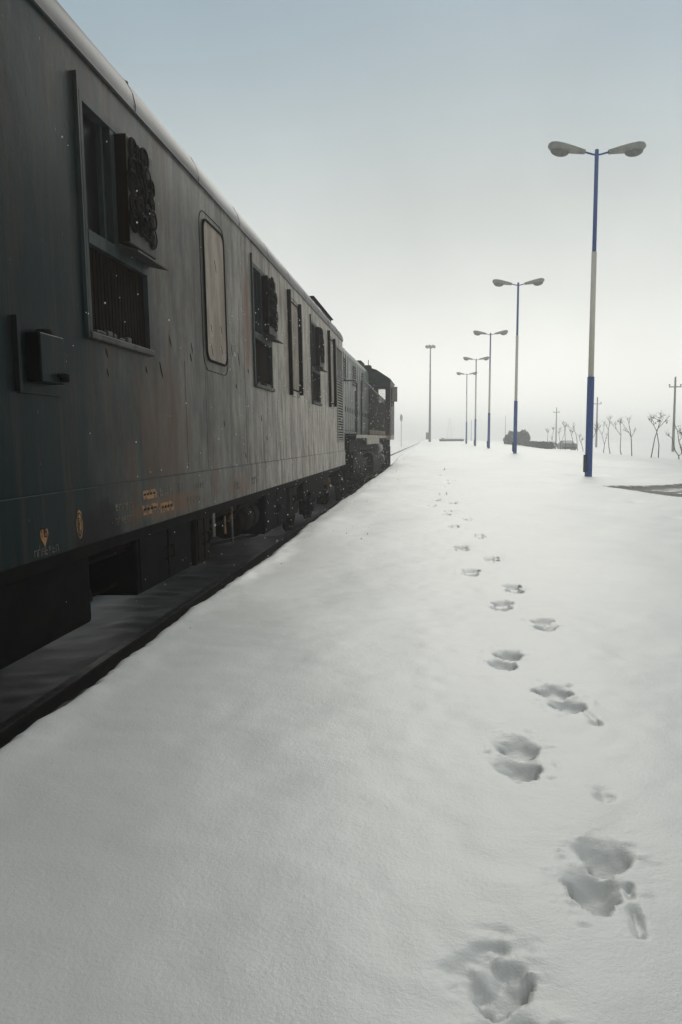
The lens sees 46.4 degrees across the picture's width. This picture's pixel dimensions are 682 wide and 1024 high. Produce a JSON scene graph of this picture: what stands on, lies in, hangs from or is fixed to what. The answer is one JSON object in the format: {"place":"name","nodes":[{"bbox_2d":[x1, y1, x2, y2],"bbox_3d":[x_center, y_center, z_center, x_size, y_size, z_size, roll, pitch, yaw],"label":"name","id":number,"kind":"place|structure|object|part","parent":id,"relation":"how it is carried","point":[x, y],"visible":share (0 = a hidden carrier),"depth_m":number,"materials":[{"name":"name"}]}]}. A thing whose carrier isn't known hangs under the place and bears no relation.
{"place":"outdoors","nodes":[
{"label":"outdoors","id":0,"kind":"place"},
{"bbox_2d":[61,136,416,628],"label":"falling snow","id":1,"kind":"structure","parent":0,"point":[301,430],"depth_m":8.84,"materials":[{"name":"white snow"}]},
{"bbox_2d":[0,438,681,1023],"bbox_3d":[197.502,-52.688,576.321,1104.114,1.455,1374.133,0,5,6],"label":"snow ground","id":2,"kind":"structure","parent":0,"point":[406,748],"depth_m":2.53,"materials":[{"name":"white snow"}]},
{"bbox_2d":[0,464,391,748],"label":"rail","id":3,"kind":"object","parent":2,"relation":"on","point":[49,702],"depth_m":6.73,"materials":[{"name":"black metal"}]},
{"bbox_2d":[328,347,396,500],"bbox_3d":[0.003,-3.377,28.738,3.575,5.050,17.500,0,5,7],"label":"locomotive","id":4,"kind":"object","parent":3,"relation":"on","point":[355,386],"visible":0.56,"depth_m":27.18,"materials":[{"name":"paint"}]},
{"bbox_2d":[209,443,417,535],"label":"rail","id":5,"kind":"object","parent":2,"relation":"on","point":[390,455],"visible":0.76,"depth_m":99.15,"materials":[{"name":"grey metal"}]},
{"bbox_2d":[0,0,344,669],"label":"rail car","id":6,"kind":"object","parent":5,"relation":"on","point":[87,514],"visible":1,"depth_m":5.31,"materials":[{"name":"paint"}]},
{"bbox_3d":[-1.449,-1.852,5.244,0.250,1.525,1.162,-1,5,6],"label":"window","id":7,"kind":"part","parent":6,"relation":"part of","materials":[{"name":"glass"}]},
{"bbox_3d":[-1.202,-2.051,7.594,0.017,1.440,0.880,-1,5,6],"label":"blanked window","id":8,"kind":"part","parent":6,"relation":"part of","materials":[{"name":"beige wood"}]},
{"bbox_3d":[-0.941,-2.273,9.777,0.250,1.525,1.162,-1,5,6],"label":"window","id":9,"kind":"part","parent":6,"relation":"part of","materials":[{"name":"glass"}]},
{"bbox_3d":[-0.685,-2.506,12.051,0.051,1.520,1.000,-1,5,6],"label":"blanked window","id":10,"kind":"part","parent":6,"relation":"part of","materials":[{"name":"black rubber"}]},
{"bbox_3d":[-0.435,-2.692,14.289,0.250,1.525,1.162,-1,5,6],"label":"window","id":11,"kind":"part","parent":6,"relation":"part of","materials":[{"name":"glass"}]},
{"bbox_3d":[-0.179,-2.935,16.563,0.051,1.540,0.960,-1,5,6],"label":"blanked window","id":12,"kind":"part","parent":6,"relation":"part of","materials":[{"name":"black rubber"}]},
{"bbox_2d":[400,414,402,435],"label":"rail signal","id":13,"kind":"object","parent":2,"relation":"on","point":[401,417],"visible":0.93,"depth_m":188.36,"materials":[{"name":"metal"}]},
{"bbox_2d":[425,345,435,441],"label":"light mast","id":14,"kind":"object","parent":2,"relation":"on","point":[428,435],"visible":1,"depth_m":125.97,"materials":[{"name":"grey metal"}]},
{"bbox_2d":[439,439,463,440],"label":"wall","id":15,"kind":"structure","parent":2,"relation":"on","point":[451,439],"depth_m":138.16,"materials":[{"name":"concrete"}]},
{"bbox_2d":[456,372,474,443],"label":"street lamp","id":16,"kind":"object","parent":2,"relation":"on","point":[459,373],"visible":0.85,"depth_m":102.94,"materials":[{"name":"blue metal"}]},
{"bbox_2d":[463,356,488,445],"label":"street lamp","id":17,"kind":"object","parent":2,"relation":"on","point":[468,358],"visible":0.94,"depth_m":82.76,"materials":[{"name":"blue metal"}]},
{"bbox_2d":[473,330,507,447],"bbox_3d":[11.721,-9.461,62.785,2.704,9.603,0.330,1,5,6],"label":"street lamp","id":18,"kind":"object","parent":2,"relation":"on","point":[478,333],"visible":0.97,"depth_m":62.60,"materials":[{"name":"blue metal"}]},
{"bbox_2d":[503,431,519,444],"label":"evergreen bush","id":19,"kind":"object","parent":2,"relation":"on","point":[508,438],"visible":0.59,"depth_m":109.22,"materials":[{"name":"green plant"}]},
{"bbox_2d":[492,278,544,452],"bbox_3d":[9.397,-7.587,42.604,2.704,9.603,0.330,1,5,7],"label":"street lamp","id":20,"kind":"object","parent":2,"relation":"on","point":[535,282],"visible":0.98,"depth_m":42.44,"materials":[{"name":"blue metal"}]},
{"bbox_2d":[517,429,530,444],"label":"evergreen bush","id":21,"kind":"object","parent":2,"relation":"on","point":[523,435],"visible":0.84,"depth_m":107.05,"materials":[{"name":"green plant"}]},
{"bbox_2d":[521,441,556,448],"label":"hedge","id":22,"kind":"object","parent":2,"relation":"on","point":[544,444],"visible":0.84,"depth_m":85.64,"materials":[{"name":"green plant"}]},
{"bbox_2d":[553,407,559,442],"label":"utility pole","id":23,"kind":"object","parent":2,"relation":"on","point":[556,412],"visible":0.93,"depth_m":171.84,"materials":[{"name":"concrete"}]},
{"bbox_2d":[557,441,576,449],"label":"parked car","id":24,"kind":"object","parent":2,"relation":"on","point":[570,445],"visible":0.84,"depth_m":94.33,"materials":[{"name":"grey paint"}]},
{"bbox_2d":[548,141,645,476],"bbox_3d":[7.093,-5.458,22.446,2.704,9.603,0.330,0,5,0],"label":"street lamp","id":25,"kind":"object","parent":2,"relation":"on","point":[563,149],"visible":0.98,"depth_m":22.27,"materials":[{"name":"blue metal"}]},
{"bbox_2d":[595,397,601,446],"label":"utility pole","id":26,"kind":"object","parent":2,"relation":"on","point":[596,422],"visible":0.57,"depth_m":129.27,"materials":[{"name":"concrete"}]},
{"bbox_2d":[595,419,607,452],"bbox_3d":[18.534,-5.346,56.811,1.142,2.552,0.375,0,5,6],"label":"sapling","id":27,"kind":"object","parent":2,"relation":"on","point":[602,436],"visible":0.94,"depth_m":56.77,"materials":[{"name":"brown plant"}]},
{"bbox_2d":[606,415,611,452],"bbox_3d":[18.343,-5.273,54.522,0.591,2.853,0.427,0,5,6],"label":"sapling","id":28,"kind":"object","parent":2,"relation":"on","point":[608,433],"visible":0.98,"depth_m":54.55,"materials":[{"name":"brown plant"}]},
{"bbox_2d":[609,416,623,454],"bbox_3d":[17.707,-4.845,51.259,0.905,2.676,0.444,0,5,6],"label":"sapling","id":29,"kind":"object","parent":2,"relation":"on","point":[619,433],"visible":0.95,"depth_m":51.20,"materials":[{"name":"brown plant"}]},
{"bbox_2d":[617,418,635,455],"bbox_3d":[17.503,-4.593,48.652,1.136,2.675,0.588,0,5,6],"label":"sapling","id":30,"kind":"object","parent":2,"relation":"on","point":[630,434],"visible":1,"depth_m":48.65,"materials":[{"name":"brown plant"}]},
{"bbox_2d":[649,413,661,457],"bbox_3d":[17.043,-4.029,43.078,1.013,2.614,0.524,1,6,16],"label":"sapling","id":31,"kind":"object","parent":2,"relation":"on","point":[651,419],"visible":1,"depth_m":43.10,"materials":[{"name":"brown plant"}]},
{"bbox_2d":[648,412,669,457],"bbox_3d":[17.756,-4.303,44.556,1.130,2.839,0.501,0,5,6],"label":"sapling","id":32,"kind":"object","parent":2,"relation":"on","point":[658,426],"visible":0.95,"depth_m":44.45,"materials":[{"name":"brown plant"}]},
{"bbox_2d":[664,430,681,458],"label":"sapling","id":33,"kind":"object","parent":2,"relation":"on","point":[673,444],"visible":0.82,"depth_m":39.46,"materials":[{"name":"brown plant"}]},
{"bbox_2d":[669,377,681,450],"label":"utility pole","id":34,"kind":"object","parent":2,"relation":"on","point":[673,426],"visible":0.94,"depth_m":88.71,"materials":[{"name":"concrete"}]},
{"bbox_2d":[674,424,681,452],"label":"sapling","id":35,"kind":"object","parent":2,"relation":"on","point":[678,436],"visible":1,"depth_m":38.70,"materials":[{"name":"brown plant"}]},
{"bbox_2d":[57,0,681,438],"label":"sky","id":36,"kind":"structure","parent":0,"point":[394,157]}
]}

